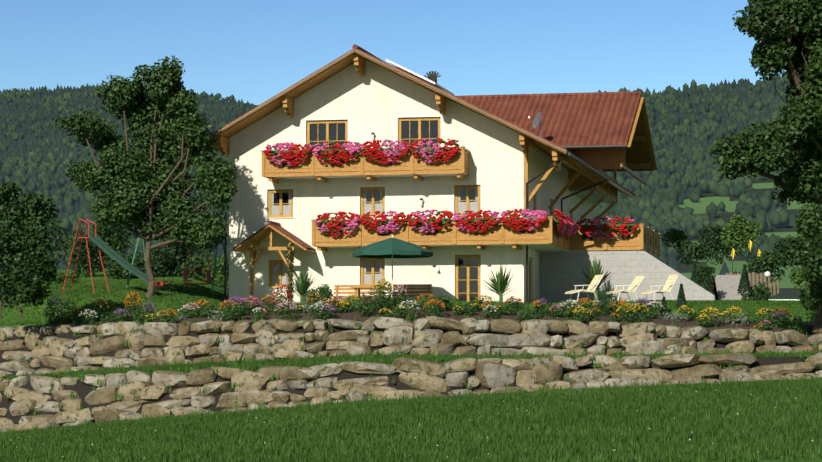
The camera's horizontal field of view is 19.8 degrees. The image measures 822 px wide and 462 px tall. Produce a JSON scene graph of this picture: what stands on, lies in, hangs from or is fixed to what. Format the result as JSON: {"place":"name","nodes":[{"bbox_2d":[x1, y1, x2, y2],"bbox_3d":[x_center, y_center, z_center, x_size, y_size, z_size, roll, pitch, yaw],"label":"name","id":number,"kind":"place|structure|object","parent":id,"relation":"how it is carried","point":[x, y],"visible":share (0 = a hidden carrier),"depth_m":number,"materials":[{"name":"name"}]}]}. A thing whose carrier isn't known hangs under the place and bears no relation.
{"place":"outdoors","nodes":[
{"label":"outdoors","id":0,"kind":"place"},
{"bbox_2d":[3,165,222,262],"bbox_3d":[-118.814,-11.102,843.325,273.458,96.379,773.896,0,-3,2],"label":"hillside","id":1,"kind":"structure","parent":0,"point":[97,195],"depth_m":1049.76,"materials":[{"name":"green plant"}]},
{"bbox_2d":[0,151,228,270],"bbox_3d":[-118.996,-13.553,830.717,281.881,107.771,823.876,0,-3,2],"label":"forest trees","id":2,"kind":"object","parent":1,"relation":"on","point":[63,190],"visible":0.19,"depth_m":1038.87,"materials":[{"name":"green plant"}]},
{"bbox_2d":[0,90,246,160],"bbox_3d":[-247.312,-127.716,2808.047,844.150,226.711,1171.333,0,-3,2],"label":"hillside","id":3,"kind":"structure","parent":0,"point":[71,131],"depth_m":3012.57,"materials":[{"name":"green plant"}]},
{"bbox_2d":[0,83,257,167],"bbox_3d":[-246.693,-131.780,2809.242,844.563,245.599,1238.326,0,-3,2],"label":"hill forest trees","id":4,"kind":"object","parent":3,"relation":"on","point":[68,100],"visible":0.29,"depth_m":3006.90,"materials":[{"name":"green plant"}]},
{"bbox_2d":[0,0,798,300],"label":"sky","id":5,"kind":"structure","parent":0,"point":[252,51],"materials":[{"name":"blue"}]},
{"bbox_2d":[0,268,821,461],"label":"terrain ground","id":6,"kind":"structure","parent":0,"point":[81,389],"depth_m":84.45,"materials":[{"name":"soil"}]},
{"bbox_2d":[0,181,68,317],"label":"tree","id":7,"kind":"object","parent":6,"relation":"on","point":[23,225],"depth_m":84.05,"materials":[{"name":"green plant"}]},
{"bbox_2d":[62,219,162,293],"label":"slide","id":8,"kind":"object","parent":6,"relation":"on","point":[100,243],"visible":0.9,"depth_m":92.83,"materials":[{"name":"paint"}]},
{"bbox_2d":[51,55,239,297],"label":"apple tree","id":9,"kind":"object","parent":6,"relation":"on","point":[218,183],"depth_m":91.06,"materials":[{"name":"green plant"}]},
{"bbox_2d":[126,237,228,292],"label":"swing set","id":10,"kind":"object","parent":6,"relation":"on","point":[185,275],"visible":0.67,"depth_m":96.00,"materials":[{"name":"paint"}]},
{"bbox_2d":[232,221,314,301],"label":"porch canopy","id":11,"kind":"object","parent":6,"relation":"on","point":[258,236],"visible":0.9,"depth_m":93.17,"materials":[{"name":"brown wood"}]},
{"bbox_2d":[285,244,295,303],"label":"climbing plant","id":12,"kind":"object","parent":6,"relation":"on","point":[292,268],"visible":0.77,"depth_m":92.83,"materials":[{"name":"green plant"}]},
{"bbox_2d":[287,268,317,302],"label":"yucca plant","id":13,"kind":"object","parent":6,"relation":"on","point":[302,285],"visible":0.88,"depth_m":91.24,"materials":[{"name":"green plant"}]},
{"bbox_2d":[332,284,431,299],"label":"garden benches","id":14,"kind":"object","parent":6,"relation":"on","point":[428,287],"visible":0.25,"depth_m":92.20,"materials":[{"name":"brown wood"}]},
{"bbox_2d":[352,235,432,298],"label":"patio umbrella","id":15,"kind":"object","parent":6,"relation":"on","point":[392,247],"visible":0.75,"depth_m":89.21,"materials":[{"name":"fabric"}]},
{"bbox_2d":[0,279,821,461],"bbox_3d":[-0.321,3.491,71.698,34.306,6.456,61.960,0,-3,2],"label":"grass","id":16,"kind":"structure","parent":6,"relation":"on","point":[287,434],"depth_m":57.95,"materials":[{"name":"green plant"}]},
{"bbox_2d":[0,352,821,432],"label":"stone wall","id":17,"kind":"structure","parent":6,"relation":"on","point":[257,387],"depth_m":77.94,"materials":[{"name":"beige stone"}]},
{"bbox_2d":[0,316,821,376],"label":"stone wall","id":18,"kind":"structure","parent":6,"relation":"on","point":[531,337],"depth_m":83.06,"materials":[{"name":"beige stone"}]},
{"bbox_2d":[0,314,821,431],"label":"grass tufts","id":19,"kind":"object","parent":6,"relation":"on","point":[80,376],"visible":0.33,"depth_m":79.25,"materials":[{"name":"green plant"}]},
{"bbox_2d":[44,278,817,333],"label":"flowerbed plants","id":20,"kind":"object","parent":6,"relation":"on","point":[66,308],"depth_m":84.92,"materials":[{"name":"green plant"}]},
{"bbox_2d":[52,213,817,317],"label":"bushes","id":21,"kind":"object","parent":6,"relation":"on","point":[735,234],"visible":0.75,"depth_m":105.88,"materials":[{"name":"green plant"}]},
{"bbox_2d":[483,262,515,302],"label":"yucca plant","id":22,"kind":"object","parent":6,"relation":"on","point":[499,285],"visible":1,"depth_m":89.81,"materials":[{"name":"green plant"}]},
{"bbox_2d":[565,275,602,301],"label":"sun lounger","id":23,"kind":"object","parent":6,"relation":"on","point":[594,283],"visible":0.81,"depth_m":92.59,"materials":[{"name":"yellow fabric"}]},
{"bbox_2d":[578,258,614,300],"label":"yucca plant","id":24,"kind":"object","parent":6,"relation":"on","point":[595,270],"visible":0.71,"depth_m":94.08,"materials":[{"name":"green plant"}]},
{"bbox_2d":[607,276,643,301],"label":"sun lounger","id":25,"kind":"object","parent":6,"relation":"on","point":[635,284],"visible":0.85,"depth_m":93.10,"materials":[{"name":"yellow fabric"}]},
{"bbox_2d":[540,250,714,302],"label":"retaining wall","id":26,"kind":"structure","parent":6,"relation":"on","point":[560,271],"depth_m":95.60,"materials":[{"name":"concrete"}]},
{"bbox_2d":[641,274,677,299],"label":"sun lounger","id":27,"kind":"object","parent":6,"relation":"on","point":[669,283],"visible":0.79,"depth_m":92.30,"materials":[{"name":"yellow fabric"}]},
{"bbox_2d":[711,239,778,299],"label":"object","id":28,"kind":"object","parent":6,"relation":"on","point":[725,287],"visible":0.62,"depth_m":101.12,"materials":[{"name":"concrete"}]},
{"bbox_2d":[708,0,821,332],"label":"oak tree","id":29,"kind":"object","parent":6,"relation":"on","point":[804,182],"depth_m":77.75,"materials":[{"name":"green plant"}]},
{"bbox_2d":[229,59,595,305],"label":"house walls","id":30,"kind":"structure","parent":0,"point":[375,99],"depth_m":93.89,"materials":[{"name":"white paint"}]},
{"bbox_2d":[265,114,574,302],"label":"house windows","id":31,"kind":"structure","parent":30,"relation":"in","point":[467,277],"depth_m":93.66,"materials":[{"name":"brown wood"}]},
{"bbox_2d":[210,44,656,302],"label":"house roof","id":32,"kind":"structure","parent":30,"relation":"on","point":[594,133],"depth_m":104.25,"materials":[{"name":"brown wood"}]},
{"bbox_2d":[371,59,540,204],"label":"house fittings","id":33,"kind":"object","parent":30,"relation":"attached to","point":[432,78],"visible":0.85,"depth_m":95.82,"materials":[{"name":"white metal"}]},
{"bbox_2d":[261,146,659,256],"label":"house balconies","id":34,"kind":"structure","parent":30,"relation":"attached to","point":[544,237],"depth_m":92.63,"materials":[{"name":"brown wood"}]},
{"bbox_2d":[263,138,638,240],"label":"balcony flowers","id":35,"kind":"object","parent":34,"relation":"attached to","point":[564,220],"visible":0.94,"depth_m":92.11,"materials":[{"name":"plant"}]},
{"bbox_2d":[610,85,821,298],"bbox_3d":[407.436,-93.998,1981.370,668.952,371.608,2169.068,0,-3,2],"label":"hillside","id":36,"kind":"structure","parent":0,"point":[787,290],"depth_m":1545.27,"materials":[{"name":"green plant"}]},
{"bbox_2d":[596,71,821,276],"bbox_3d":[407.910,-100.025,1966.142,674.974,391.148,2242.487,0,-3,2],"label":"forest trees","id":37,"kind":"object","parent":36,"relation":"on","point":[658,200],"visible":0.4,"depth_m":2034.87,"materials":[{"name":"green plant"}]}
]}

